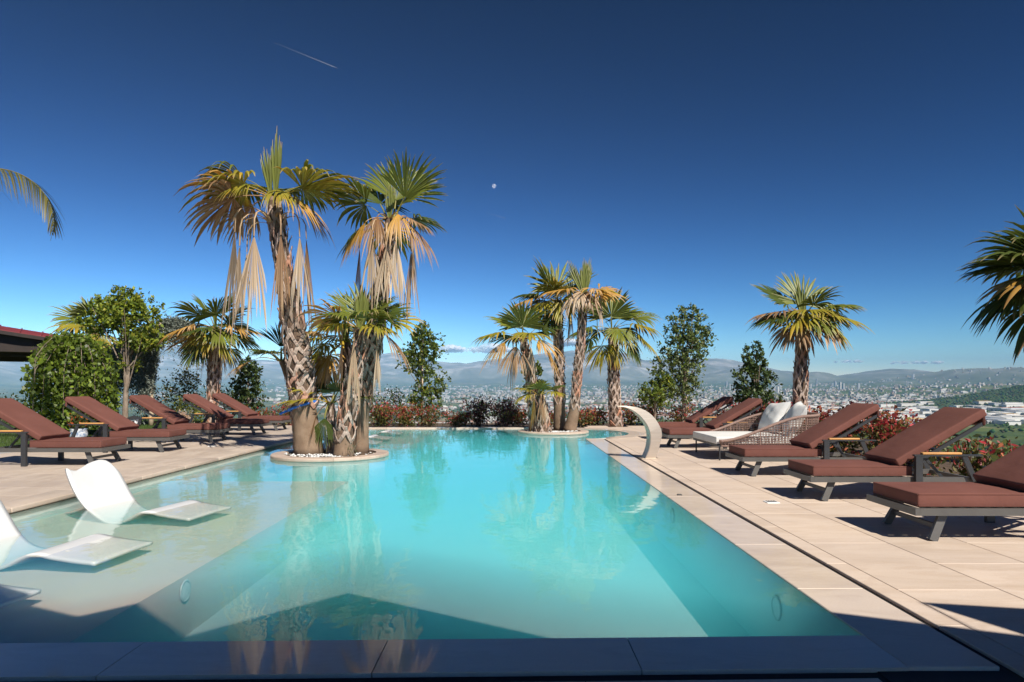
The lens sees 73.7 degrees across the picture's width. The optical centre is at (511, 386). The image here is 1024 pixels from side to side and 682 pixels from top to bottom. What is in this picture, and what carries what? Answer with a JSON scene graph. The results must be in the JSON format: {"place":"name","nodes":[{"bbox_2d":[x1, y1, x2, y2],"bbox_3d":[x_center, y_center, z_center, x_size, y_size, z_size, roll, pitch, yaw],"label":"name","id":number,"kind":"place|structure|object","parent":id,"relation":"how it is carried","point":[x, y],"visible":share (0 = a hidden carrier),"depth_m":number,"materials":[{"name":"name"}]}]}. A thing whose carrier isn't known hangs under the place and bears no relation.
{"place":"outdoors","nodes":[
{"label":"outdoors","id":0,"kind":"place"},
{"bbox_2d":[0,419,202,445],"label":"lawn","id":1,"kind":"structure","parent":0,"point":[2,426],"depth_m":18.66,"materials":[{"name":"plant"}]},
{"bbox_2d":[0,389,33,423],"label":"bush","id":2,"kind":"object","parent":1,"relation":"on","point":[21,400],"visible":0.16,"depth_m":20.62,"materials":[{"name":"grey plant"}]},
{"bbox_2d":[0,325,53,361],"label":"pavilion","id":3,"kind":"structure","parent":1,"relation":"on","point":[17,345],"depth_m":24.07,"materials":[{"name":"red metal"}]},
{"bbox_2d":[0,168,65,240],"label":"feather palm","id":4,"kind":"object","parent":1,"relation":"on","point":[49,206],"visible":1,"depth_m":12.19,"materials":[{"name":"green plant"}]},
{"bbox_2d":[19,329,122,430],"bbox_3d":[-10.476,-0.080,16.218,2.496,2.534,2.260,0,0,0],"label":"bush","id":5,"kind":"object","parent":1,"relation":"on","point":[78,358],"visible":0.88,"depth_m":15.76,"materials":[{"name":"green plant"}]},
{"bbox_2d":[45,296,130,416],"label":"fan palm","id":6,"kind":"object","parent":1,"relation":"on","point":[68,323],"visible":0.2,"depth_m":23.36,"materials":[{"name":"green plant"}]},
{"bbox_2d":[73,284,168,417],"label":"tree","id":7,"kind":"object","parent":1,"relation":"on","point":[120,305],"visible":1,"depth_m":19.30,"materials":[{"name":"green plant"}]},
{"bbox_2d":[128,415,140,424],"bbox_3d":[-9.358,0.940,16.900,0.320,0.460,0.320,0,0,0],"label":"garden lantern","id":8,"kind":"object","parent":1,"relation":"on","point":[133,420],"visible":0.27,"depth_m":16.80,"materials":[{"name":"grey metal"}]},
{"bbox_2d":[131,384,161,423],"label":"bush","id":9,"kind":"object","parent":1,"relation":"on","point":[146,415],"visible":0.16,"depth_m":21.13,"materials":[{"name":"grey plant"}]},
{"bbox_2d":[100,314,200,425],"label":"weeping cedar","id":10,"kind":"object","parent":1,"relation":"on","point":[145,376],"visible":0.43,"depth_m":20.33,"materials":[{"name":"green plant"}]},
{"bbox_2d":[155,363,205,422],"bbox_3d":[-10.485,0.221,21.627,1.586,1.929,1.270,0,0,0],"label":"bush","id":11,"kind":"object","parent":1,"relation":"on","point":[185,382],"visible":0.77,"depth_m":21.53,"materials":[{"name":"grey plant"}]},
{"bbox_2d":[171,392,204,421],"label":"bush","id":12,"kind":"object","parent":1,"relation":"on","point":[189,408],"visible":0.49,"depth_m":19.52,"materials":[{"name":"green plant"}]},
{"bbox_2d":[191,384,255,419],"bbox_3d":[-9.331,0.502,22.204,2.381,1.390,1.380,0,0,0],"label":"bush","id":13,"kind":"object","parent":1,"relation":"on","point":[230,395],"visible":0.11,"depth_m":22.08,"materials":[{"name":"green plant"}]},
{"bbox_2d":[0,425,292,513],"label":"terrace","id":14,"kind":"structure","parent":0,"point":[40,479],"depth_m":10.36,"materials":[{"name":"tile"}]},
{"bbox_2d":[0,398,130,466],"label":"sun lounger","id":15,"kind":"object","parent":14,"relation":"on","point":[44,432],"visible":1,"depth_m":9.85,"materials":[{"name":"fabric"}]},
{"bbox_2d":[64,408,91,436],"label":"potted plant","id":16,"kind":"object","parent":14,"relation":"on","point":[82,432],"visible":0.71,"depth_m":14.02,"materials":[{"name":"green plant"}]},
{"bbox_2d":[64,396,189,452],"bbox_3d":[-6.832,0.661,12.135,1.855,0.979,0.846,0,0,-1],"label":"sun lounger","id":17,"kind":"object","parent":14,"relation":"on","point":[106,417],"visible":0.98,"depth_m":11.84,"materials":[{"name":"fabric"}]},
{"bbox_2d":[128,395,232,442],"bbox_3d":[-6.872,0.661,14.190,1.855,0.979,0.846,0,0,-1],"label":"sun lounger","id":18,"kind":"object","parent":14,"relation":"on","point":[172,417],"visible":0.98,"depth_m":13.88,"materials":[{"name":"fabric"}]},
{"bbox_2d":[158,292,263,422],"bbox_3d":[-8.430,-0.813,19.540,2.630,4.036,2.517,0,0,22],"label":"fan palm","id":19,"kind":"object","parent":14,"relation":"on","point":[208,346],"visible":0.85,"depth_m":19.22,"materials":[{"name":"green plant"}]},
{"bbox_2d":[182,394,271,434],"bbox_3d":[-6.792,0.661,16.291,1.855,0.979,0.846,0,0,-1],"label":"sun lounger","id":20,"kind":"object","parent":14,"relation":"on","point":[218,412],"visible":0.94,"depth_m":15.97,"materials":[{"name":"fabric"}]},
{"bbox_2d":[212,393,290,430],"bbox_3d":[-6.822,0.661,17.910,1.855,0.979,0.846,0,0,1],"label":"sun lounger","id":21,"kind":"object","parent":14,"relation":"on","point":[242,410],"visible":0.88,"depth_m":17.61,"materials":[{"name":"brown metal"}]},
{"bbox_2d":[0,438,859,642],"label":"pool basin","id":22,"kind":"object","parent":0,"point":[493,551],"visible":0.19,"depth_m":6.11,"materials":[{"name":"liquid"}]},
{"bbox_2d":[0,584,40,608],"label":"pool chaise","id":23,"kind":"object","parent":22,"relation":"on","point":[9,595],"visible":1,"depth_m":4.07,"materials":[{"name":"white plastic"}]},
{"bbox_2d":[0,500,152,569],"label":"pool chaise","id":24,"kind":"object","parent":22,"relation":"on","point":[17,548],"visible":1,"depth_m":5.21,"materials":[{"name":"white plastic"}]},
{"bbox_2d":[65,460,230,524],"bbox_3d":[-3.669,1.051,6.884,1.471,0.570,0.660,0,0,11],"label":"pool chaise","id":25,"kind":"object","parent":22,"relation":"on","point":[102,491],"visible":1,"depth_m":6.89,"materials":[{"name":"white plastic"}]},
{"bbox_2d":[180,579,190,602],"bbox_3d":[-2.292,1.435,4.800,0.009,0.160,0.160,0,0,0],"label":"pool lamp","id":26,"kind":"object","parent":22,"relation":"attached to","point":[185,590],"visible":1,"depth_m":4.79,"materials":[{"name":"glass"}]},
{"bbox_2d":[9,429,635,514],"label":"water","id":27,"kind":"structure","parent":22,"relation":"in","point":[400,446],"depth_m":12.84,"materials":[{"name":"liquid"}]},
{"bbox_2d":[270,448,388,495],"bbox_3d":[-3.130,1.438,11.800,1.980,0.643,1.980,0,0,0],"label":"round planter","id":28,"kind":"object","parent":22,"relation":"on","point":[366,481],"visible":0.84,"depth_m":11.07,"materials":[{"name":"tile"}]},
{"bbox_2d":[226,322,311,450],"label":"fan palm","id":29,"kind":"object","parent":28,"relation":"in","point":[274,353],"visible":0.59,"depth_m":12.15,"materials":[{"name":"green plant"}]},
{"bbox_2d":[177,130,364,455],"bbox_3d":[-4.081,-1.664,11.826,3.136,5.716,2.160,0,0,0],"label":"fan palm","id":30,"kind":"object","parent":28,"relation":"in","point":[223,189],"visible":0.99,"depth_m":11.57,"materials":[{"name":"green plant"}]},
{"bbox_2d":[279,400,316,414],"bbox_3d":[-3.624,0.356,11.759,0.563,0.260,0.508,0,0,21],"label":"blue rope","id":31,"kind":"object","parent":30,"relation":"attached to","point":[294,407],"visible":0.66,"depth_m":11.55,"materials":[{"name":"fabric"}]},
{"bbox_2d":[274,370,374,453],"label":"fan palm","id":32,"kind":"object","parent":28,"relation":"in","point":[329,421],"visible":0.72,"depth_m":11.61,"materials":[{"name":"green plant"}]},
{"bbox_2d":[276,317,390,427],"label":"fan palm","id":33,"kind":"object","parent":28,"relation":"in","point":[324,367],"visible":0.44,"depth_m":11.99,"materials":[{"name":"green plant"}]},
{"bbox_2d":[345,437,361,456],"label":"dry weed","id":34,"kind":"object","parent":28,"relation":"in","point":[351,454],"visible":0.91,"depth_m":11.13,"materials":[{"name":"brown plant"}]},
{"bbox_2d":[294,282,425,456],"bbox_3d":[-2.591,-0.321,11.454,2.002,2.988,1.754,0,0,30],"label":"fan palm","id":35,"kind":"object","parent":28,"relation":"in","point":[360,312],"visible":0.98,"depth_m":11.28,"materials":[{"name":"green plant"}]},
{"bbox_2d":[325,149,447,452],"bbox_3d":[-2.307,-1.498,12.169,2.216,5.350,1.794,0,0,37],"label":"fan palm","id":36,"kind":"object","parent":28,"relation":"in","point":[386,267],"visible":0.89,"depth_m":11.89,"materials":[{"name":"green plant"}]},
{"bbox_2d":[518,428,588,434],"bbox_3d":[1.070,1.439,17.750,1.840,0.642,1.840,0,0,0],"label":"round planter","id":37,"kind":"object","parent":22,"relation":"on","point":[558,432],"visible":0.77,"depth_m":17.08,"materials":[{"name":"stone"}]},
{"bbox_2d":[472,298,568,431],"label":"fan palm","id":38,"kind":"object","parent":37,"relation":"in","point":[510,320],"visible":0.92,"depth_m":17.43,"materials":[{"name":"green plant"}]},
{"bbox_2d":[513,379,565,431],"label":"fan palm","id":39,"kind":"object","parent":37,"relation":"in","point":[539,409],"visible":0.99,"depth_m":17.19,"materials":[{"name":"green plant"}]},
{"bbox_2d":[511,255,594,430],"bbox_3d":[1.032,-1.170,18.362,2.335,4.685,2.284,0,0,0],"label":"fan palm","id":40,"kind":"object","parent":37,"relation":"in","point":[551,282],"visible":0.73,"depth_m":18.17,"materials":[{"name":"green plant"}]},
{"bbox_2d":[535,260,626,430],"bbox_3d":[1.792,-1.116,17.945,2.423,4.661,1.967,0,0,0],"label":"fan palm","id":41,"kind":"object","parent":37,"relation":"in","point":[583,295],"visible":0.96,"depth_m":17.74,"materials":[{"name":"brown plant"}]},
{"bbox_2d":[670,508,673,522],"bbox_3d":[1.677,1.350,7.150,0.009,0.160,0.160,0,0,0],"label":"pool lamp","id":42,"kind":"object","parent":22,"relation":"attached to","point":[672,515],"visible":1,"depth_m":7.14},
{"bbox_2d":[771,595,781,620],"bbox_3d":[1.677,1.405,4.340,0.009,0.160,0.160,0,0,0],"label":"pool lamp","id":43,"kind":"object","parent":22,"relation":"attached to","point":[776,607],"visible":1,"depth_m":4.33,"materials":[{"name":"glass"}]},
{"bbox_2d":[369,427,528,428],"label":"terrace","id":44,"kind":"structure","parent":0,"point":[448,427],"depth_m":19.51,"materials":[{"name":"tile"}]},
{"bbox_2d":[439,344,465,352],"bbox_3d":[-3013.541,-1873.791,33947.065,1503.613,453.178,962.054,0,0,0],"label":"cloud","id":45,"kind":"structure","parent":0,"point":[452,348],"depth_m":33671.04,"materials":[{"name":"white"}]},
{"bbox_2d":[0,635,908,681],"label":"terrace","id":46,"kind":"structure","parent":0,"point":[854,658],"depth_m":2.97,"materials":[{"name":"stone"}]},
{"bbox_2d":[272,423,705,427],"bbox_3d":[-0.200,1.970,21.650,17.600,1.460,3.100,0,0,0],"label":"planting bed","id":47,"kind":"object","parent":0,"point":[492,425],"depth_m":21.81,"materials":[{"name":"soil"}]},
{"bbox_2d":[226,355,268,409],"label":"tree","id":48,"kind":"object","parent":47,"relation":"on","point":[246,397],"visible":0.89,"depth_m":21.09,"materials":[{"name":"green plant"}]},
{"bbox_2d":[247,405,289,424],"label":"photinia shrub","id":49,"kind":"object","parent":47,"relation":"on","point":[266,412],"visible":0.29,"depth_m":20.50,"materials":[{"name":"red plant"}]},
{"bbox_2d":[271,400,291,424],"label":"photinia shrub","id":50,"kind":"object","parent":47,"relation":"on","point":[283,407],"visible":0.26,"depth_m":20.65,"materials":[{"name":"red plant"}]},
{"bbox_2d":[369,400,396,426],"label":"photinia shrub","id":51,"kind":"object","parent":47,"relation":"on","point":[381,412],"visible":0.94,"depth_m":20.74,"materials":[{"name":"green plant"}]},
{"bbox_2d":[369,384,407,424],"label":"bush","id":52,"kind":"object","parent":47,"relation":"on","point":[384,398],"visible":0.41,"depth_m":21.94,"materials":[{"name":"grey plant"}]},
{"bbox_2d":[385,401,421,426],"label":"photinia shrub","id":53,"kind":"object","parent":47,"relation":"on","point":[404,417],"visible":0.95,"depth_m":20.62,"materials":[{"name":"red plant"}]},
{"bbox_2d":[395,320,451,425],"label":"tree","id":54,"kind":"object","parent":47,"relation":"on","point":[425,391],"visible":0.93,"depth_m":21.47,"materials":[{"name":"green plant"}]},
{"bbox_2d":[406,402,447,426],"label":"photinia shrub","id":55,"kind":"object","parent":47,"relation":"on","point":[428,421],"visible":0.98,"depth_m":20.68,"materials":[{"name":"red plant"}]},
{"bbox_2d":[436,407,474,426],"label":"photinia shrub","id":56,"kind":"object","parent":47,"relation":"on","point":[461,419],"visible":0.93,"depth_m":20.64,"materials":[{"name":"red plant"}]},
{"bbox_2d":[455,394,498,426],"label":"photinia shrub","id":57,"kind":"object","parent":47,"relation":"on","point":[479,414],"visible":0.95,"depth_m":20.68,"materials":[{"name":"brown plant"}]},
{"bbox_2d":[481,395,526,426],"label":"photinia shrub","id":58,"kind":"object","parent":47,"relation":"on","point":[504,412],"visible":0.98,"depth_m":20.42,"materials":[{"name":"brown plant"}]},
{"bbox_2d":[507,405,529,426],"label":"photinia shrub","id":59,"kind":"object","parent":47,"relation":"on","point":[522,419],"visible":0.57,"depth_m":20.99,"materials":[{"name":"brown plant"}]},
{"bbox_2d":[521,360,544,402],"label":"tree","id":60,"kind":"object","parent":47,"relation":"on","point":[540,370],"visible":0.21,"depth_m":21.53,"materials":[{"name":"green plant"}]},
{"bbox_2d":[529,410,565,425],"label":"photinia shrub","id":61,"kind":"object","parent":47,"relation":"on","point":[551,418],"visible":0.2,"depth_m":20.83,"materials":[{"name":"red plant"}]},
{"bbox_2d":[565,407,598,426],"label":"photinia shrub","id":62,"kind":"object","parent":47,"relation":"on","point":[583,415],"visible":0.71,"depth_m":20.92,"materials":[{"name":"red plant"}]},
{"bbox_2d":[583,406,608,425],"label":"photinia shrub","id":63,"kind":"object","parent":47,"relation":"on","point":[598,418],"visible":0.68,"depth_m":21.17,"materials":[{"name":"red plant"}]},
{"bbox_2d":[564,287,661,426],"bbox_3d":[3.095,-0.898,20.809,3.125,4.381,2.261,0,0,0],"label":"fan palm","id":64,"kind":"object","parent":47,"relation":"on","point":[619,311],"visible":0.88,"depth_m":20.47,"materials":[{"name":"green plant"}]},
{"bbox_2d":[621,397,650,425],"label":"photinia shrub","id":65,"kind":"object","parent":47,"relation":"on","point":[631,415],"visible":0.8,"depth_m":21.05,"materials":[{"name":"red plant"}]},
{"bbox_2d":[633,403,665,424],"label":"photinia shrub","id":66,"kind":"object","parent":47,"relation":"on","point":[650,411],"visible":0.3,"depth_m":21.13,"materials":[{"name":"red plant"}]},
{"bbox_2d":[636,371,677,418],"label":"tree","id":67,"kind":"object","parent":47,"relation":"on","point":[657,394],"visible":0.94,"depth_m":20.68,"materials":[{"name":"green plant"}]},
{"bbox_2d":[661,402,700,421],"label":"photinia shrub","id":68,"kind":"object","parent":47,"relation":"on","point":[676,418],"visible":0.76,"depth_m":21.08,"materials":[{"name":"red plant"}]},
{"bbox_2d":[646,303,717,421],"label":"tree","id":69,"kind":"object","parent":47,"relation":"on","point":[684,377],"visible":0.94,"depth_m":20.83,"materials":[{"name":"green plant"}]},
{"bbox_2d":[476,344,512,352],"bbox_3d":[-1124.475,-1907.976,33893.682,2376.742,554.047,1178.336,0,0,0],"label":"cloud","id":70,"kind":"structure","parent":0,"point":[508,349],"depth_m":33714.54,"materials":[{"name":"white"}]},
{"bbox_2d":[0,344,1023,456],"bbox_3d":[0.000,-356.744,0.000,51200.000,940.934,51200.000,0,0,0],"label":"terrain","id":71,"kind":"structure","parent":0,"point":[717,371],"depth_m":10448.38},
{"bbox_2d":[12,382,1023,456],"bbox_3d":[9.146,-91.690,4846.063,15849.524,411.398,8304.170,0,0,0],"label":"distant grove","id":72,"kind":"object","parent":71,"relation":"on","point":[985,397],"visible":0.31,"depth_m":3194.22,"materials":[{"name":"green plant"}]},
{"bbox_2d":[14,367,1023,422],"bbox_3d":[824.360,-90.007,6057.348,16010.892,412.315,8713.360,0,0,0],"label":"distant city","id":73,"kind":"object","parent":71,"relation":"on","point":[891,397],"visible":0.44,"depth_m":5319.01},
{"bbox_2d":[878,404,895,406],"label":"warehouse","id":74,"kind":"structure","parent":71,"relation":"on","point":[885,405],"depth_m":3291.80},
{"bbox_2d":[897,403,923,406],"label":"warehouse","id":75,"kind":"structure","parent":71,"relation":"on","point":[904,404],"depth_m":3262.42,"materials":[{"name":"white"}]},
{"bbox_2d":[988,407,1010,410],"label":"warehouse","id":76,"kind":"structure","parent":71,"relation":"on","point":[993,408],"depth_m":2768.31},
{"bbox_2d":[985,418,1014,420],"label":"warehouse","id":77,"kind":"structure","parent":71,"relation":"on","point":[997,419],"depth_m":2035.20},
{"bbox_2d":[988,419,1020,424],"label":"warehouse","id":78,"kind":"structure","parent":71,"relation":"on","point":[1011,422],"depth_m":1971.47,"materials":[{"name":"white"}]},
{"bbox_2d":[996,407,1023,408],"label":"warehouse","id":79,"kind":"structure","parent":71,"relation":"on","point":[1012,407],"depth_m":2738.30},
{"bbox_2d":[999,404,1023,406],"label":"warehouse","id":80,"kind":"structure","parent":71,"relation":"on","point":[1007,405],"depth_m":2868.53,"materials":[{"name":"white"}]},
{"bbox_2d":[1001,402,1022,403],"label":"warehouse","id":81,"kind":"structure","parent":71,"relation":"on","point":[1012,402],"depth_m":2915.43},
{"bbox_2d":[1004,417,1023,420],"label":"warehouse","id":82,"kind":"structure","parent":71,"relation":"on","point":[1017,418],"depth_m":2131.47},
{"bbox_2d":[1004,410,1023,414],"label":"warehouse","id":83,"kind":"structure","parent":71,"relation":"on","point":[1019,412],"depth_m":2527.17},
{"bbox_2d":[0,0,1023,375],"label":"sky","id":84,"kind":"structure","parent":0,"point":[699,153],"materials":[{"name":"blue"}]},
{"bbox_2d":[565,339,575,345],"bbox_3d":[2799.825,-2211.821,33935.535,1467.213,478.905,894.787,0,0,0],"label":"cloud","id":85,"kind":"structure","parent":0,"point":[571,341],"depth_m":33622.30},
{"bbox_2d":[550,426,1023,681],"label":"terrace","id":86,"kind":"structure","parent":0,"point":[948,606],"depth_m":4.81,"materials":[{"name":"tile"}]},
{"bbox_2d":[617,406,661,458],"bbox_3d":[2.099,0.753,11.380,0.731,0.873,0.380,0,0,0],"label":"water spout","id":87,"kind":"object","parent":86,"relation":"on","point":[653,431],"visible":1,"depth_m":11.23,"materials":[{"name":"metal"}]},
{"bbox_2d":[658,396,733,432],"bbox_3d":[4.092,0.716,15.739,1.855,0.979,0.846,0,0,1],"label":"sun lounger","id":88,"kind":"object","parent":86,"relation":"on","point":[702,415],"visible":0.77,"depth_m":15.41,"materials":[{"name":"fabric"}]},
{"bbox_2d":[662,398,762,448],"bbox_3d":[3.932,0.716,13.512,1.855,0.979,0.846,0,0,1],"label":"sun lounger","id":89,"kind":"object","parent":86,"relation":"on","point":[723,419],"visible":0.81,"depth_m":13.19,"materials":[{"name":"fabric"}]},
{"bbox_2d":[693,412,819,459],"bbox_3d":[4.197,0.810,11.720,1.814,0.759,1.588,0,0,0],"label":"woven daybed","id":90,"kind":"object","parent":86,"relation":"on","point":[718,437],"visible":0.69,"depth_m":11.01,"materials":[{"name":"wicker"}]},
{"bbox_2d":[758,402,790,430],"bbox_3d":[4.600,0.540,12.000,0.273,0.600,0.680,28,-8,-6],"label":"pillow","id":91,"kind":"object","parent":90,"relation":"on","point":[774,412],"visible":0.74,"depth_m":11.82,"materials":[{"name":"white fabric"}]},
{"bbox_2d":[783,401,806,435],"bbox_3d":[4.720,0.535,11.420,0.279,0.600,0.680,29,13,11],"label":"pillow","id":92,"kind":"object","parent":90,"relation":"on","point":[799,408],"visible":0.59,"depth_m":11.17,"materials":[{"name":"white fabric"}]},
{"bbox_2d":[763,500,779,502],"bbox_3d":[2.670,1.187,7.030,0.130,0.015,0.130,0,0,0],"label":"floor light","id":93,"kind":"object","parent":86,"relation":"on","point":[770,501],"visible":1,"depth_m":7.02,"materials":[{"name":"white plastic"}]},
{"bbox_2d":[725,403,880,476],"bbox_3d":[3.972,0.716,9.377,1.855,0.979,0.846,0,0,0],"label":"sun lounger","id":94,"kind":"object","parent":86,"relation":"on","point":[826,431],"visible":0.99,"depth_m":9.06,"materials":[{"name":"fabric"}]},
{"bbox_2d":[783,407,987,500],"bbox_3d":[4.022,0.716,7.420,1.855,0.979,0.846,0,0,1],"label":"sun lounger","id":95,"kind":"object","parent":86,"relation":"on","point":[886,460],"visible":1,"depth_m":7.12,"materials":[{"name":"fabric"}]},
{"bbox_2d":[866,444,1023,540],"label":"sun lounger","id":96,"kind":"object","parent":86,"relation":"on","point":[996,488],"visible":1,"depth_m":5.40,"materials":[{"name":"fabric"}]},
{"bbox_2d":[742,429,992,476],"bbox_3d":[6.975,1.980,11.550,3.250,1.440,17.100,0,0,0],"label":"planting bed","id":97,"kind":"object","parent":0,"point":[947,464],"depth_m":11.20,"materials":[{"name":"soil"}]},
{"bbox_2d":[711,400,755,429],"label":"photinia shrub","id":98,"kind":"object","parent":97,"relation":"on","point":[720,412],"visible":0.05,"depth_m":17.43,"materials":[{"name":"green plant"}]},
{"bbox_2d":[738,404,768,429],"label":"photinia shrub","id":99,"kind":"object","parent":97,"relation":"on","point":[759,411],"visible":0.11,"depth_m":16.04,"materials":[{"name":"green plant"}]},
{"bbox_2d":[726,340,790,421],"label":"tree","id":100,"kind":"object","parent":97,"relation":"on","point":[752,368],"visible":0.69,"depth_m":18.06,"materials":[{"name":"green plant"}]},
{"bbox_2d":[757,398,812,433],"bbox_3d":[5.851,0.716,14.661,1.155,1.094,1.001,0,0,37],"label":"photinia shrub","id":101,"kind":"object","parent":97,"relation":"on","point":[764,406],"depth_m":14.72,"materials":[{"name":"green plant"}]},
{"bbox_2d":[746,271,872,433],"bbox_3d":[6.288,-0.610,14.745,2.631,3.958,2.268,0,0,0],"label":"fan palm","id":102,"kind":"object","parent":97,"relation":"on","point":[824,317],"visible":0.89,"depth_m":14.45,"materials":[{"name":"green plant"}]},
{"bbox_2d":[797,405,830,447],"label":"photinia shrub","id":103,"kind":"object","parent":97,"relation":"on","point":[820,408],"visible":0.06,"depth_m":12.95,"materials":[{"name":"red plant"}]},
{"bbox_2d":[814,400,871,456],"bbox_3d":[5.822,0.751,12.087,1.331,1.056,1.084,0,0,20],"label":"photinia shrub","id":104,"kind":"object","parent":97,"relation":"on","point":[845,444],"visible":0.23,"depth_m":11.91,"materials":[{"name":"green plant"}]},
{"bbox_2d":[847,403,921,455],"bbox_3d":[5.853,0.761,10.704,1.120,1.050,0.981,0,0,43],"label":"photinia shrub","id":105,"kind":"object","parent":97,"relation":"on","point":[875,429],"visible":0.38,"depth_m":10.69,"materials":[{"name":"red plant"}]},
{"bbox_2d":[882,416,953,475],"bbox_3d":[5.729,0.827,9.609,1.165,0.873,1.077,0,0,-41],"label":"photinia shrub","id":106,"kind":"object","parent":97,"relation":"on","point":[906,426],"visible":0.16,"depth_m":9.49,"materials":[{"name":"red plant"}]},
{"bbox_2d":[935,431,1006,481],"bbox_3d":[5.827,0.917,8.571,0.878,0.733,0.700,0,0,35],"label":"photinia shrub","id":107,"kind":"object","parent":97,"relation":"on","point":[976,464],"visible":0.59,"depth_m":8.59,"materials":[{"name":"green plant"}]},
{"bbox_2d":[954,204,1023,364],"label":"fan palm","id":108,"kind":"object","parent":97,"relation":"on","point":[1008,259],"visible":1,"depth_m":10.30,"materials":[{"name":"green plant"}]},
{"bbox_2d":[980,439,1017,464],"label":"photinia shrub","id":109,"kind":"object","parent":97,"relation":"on","point":[998,454],"visible":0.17,"depth_m":7.76,"materials":[{"name":"green plant"}]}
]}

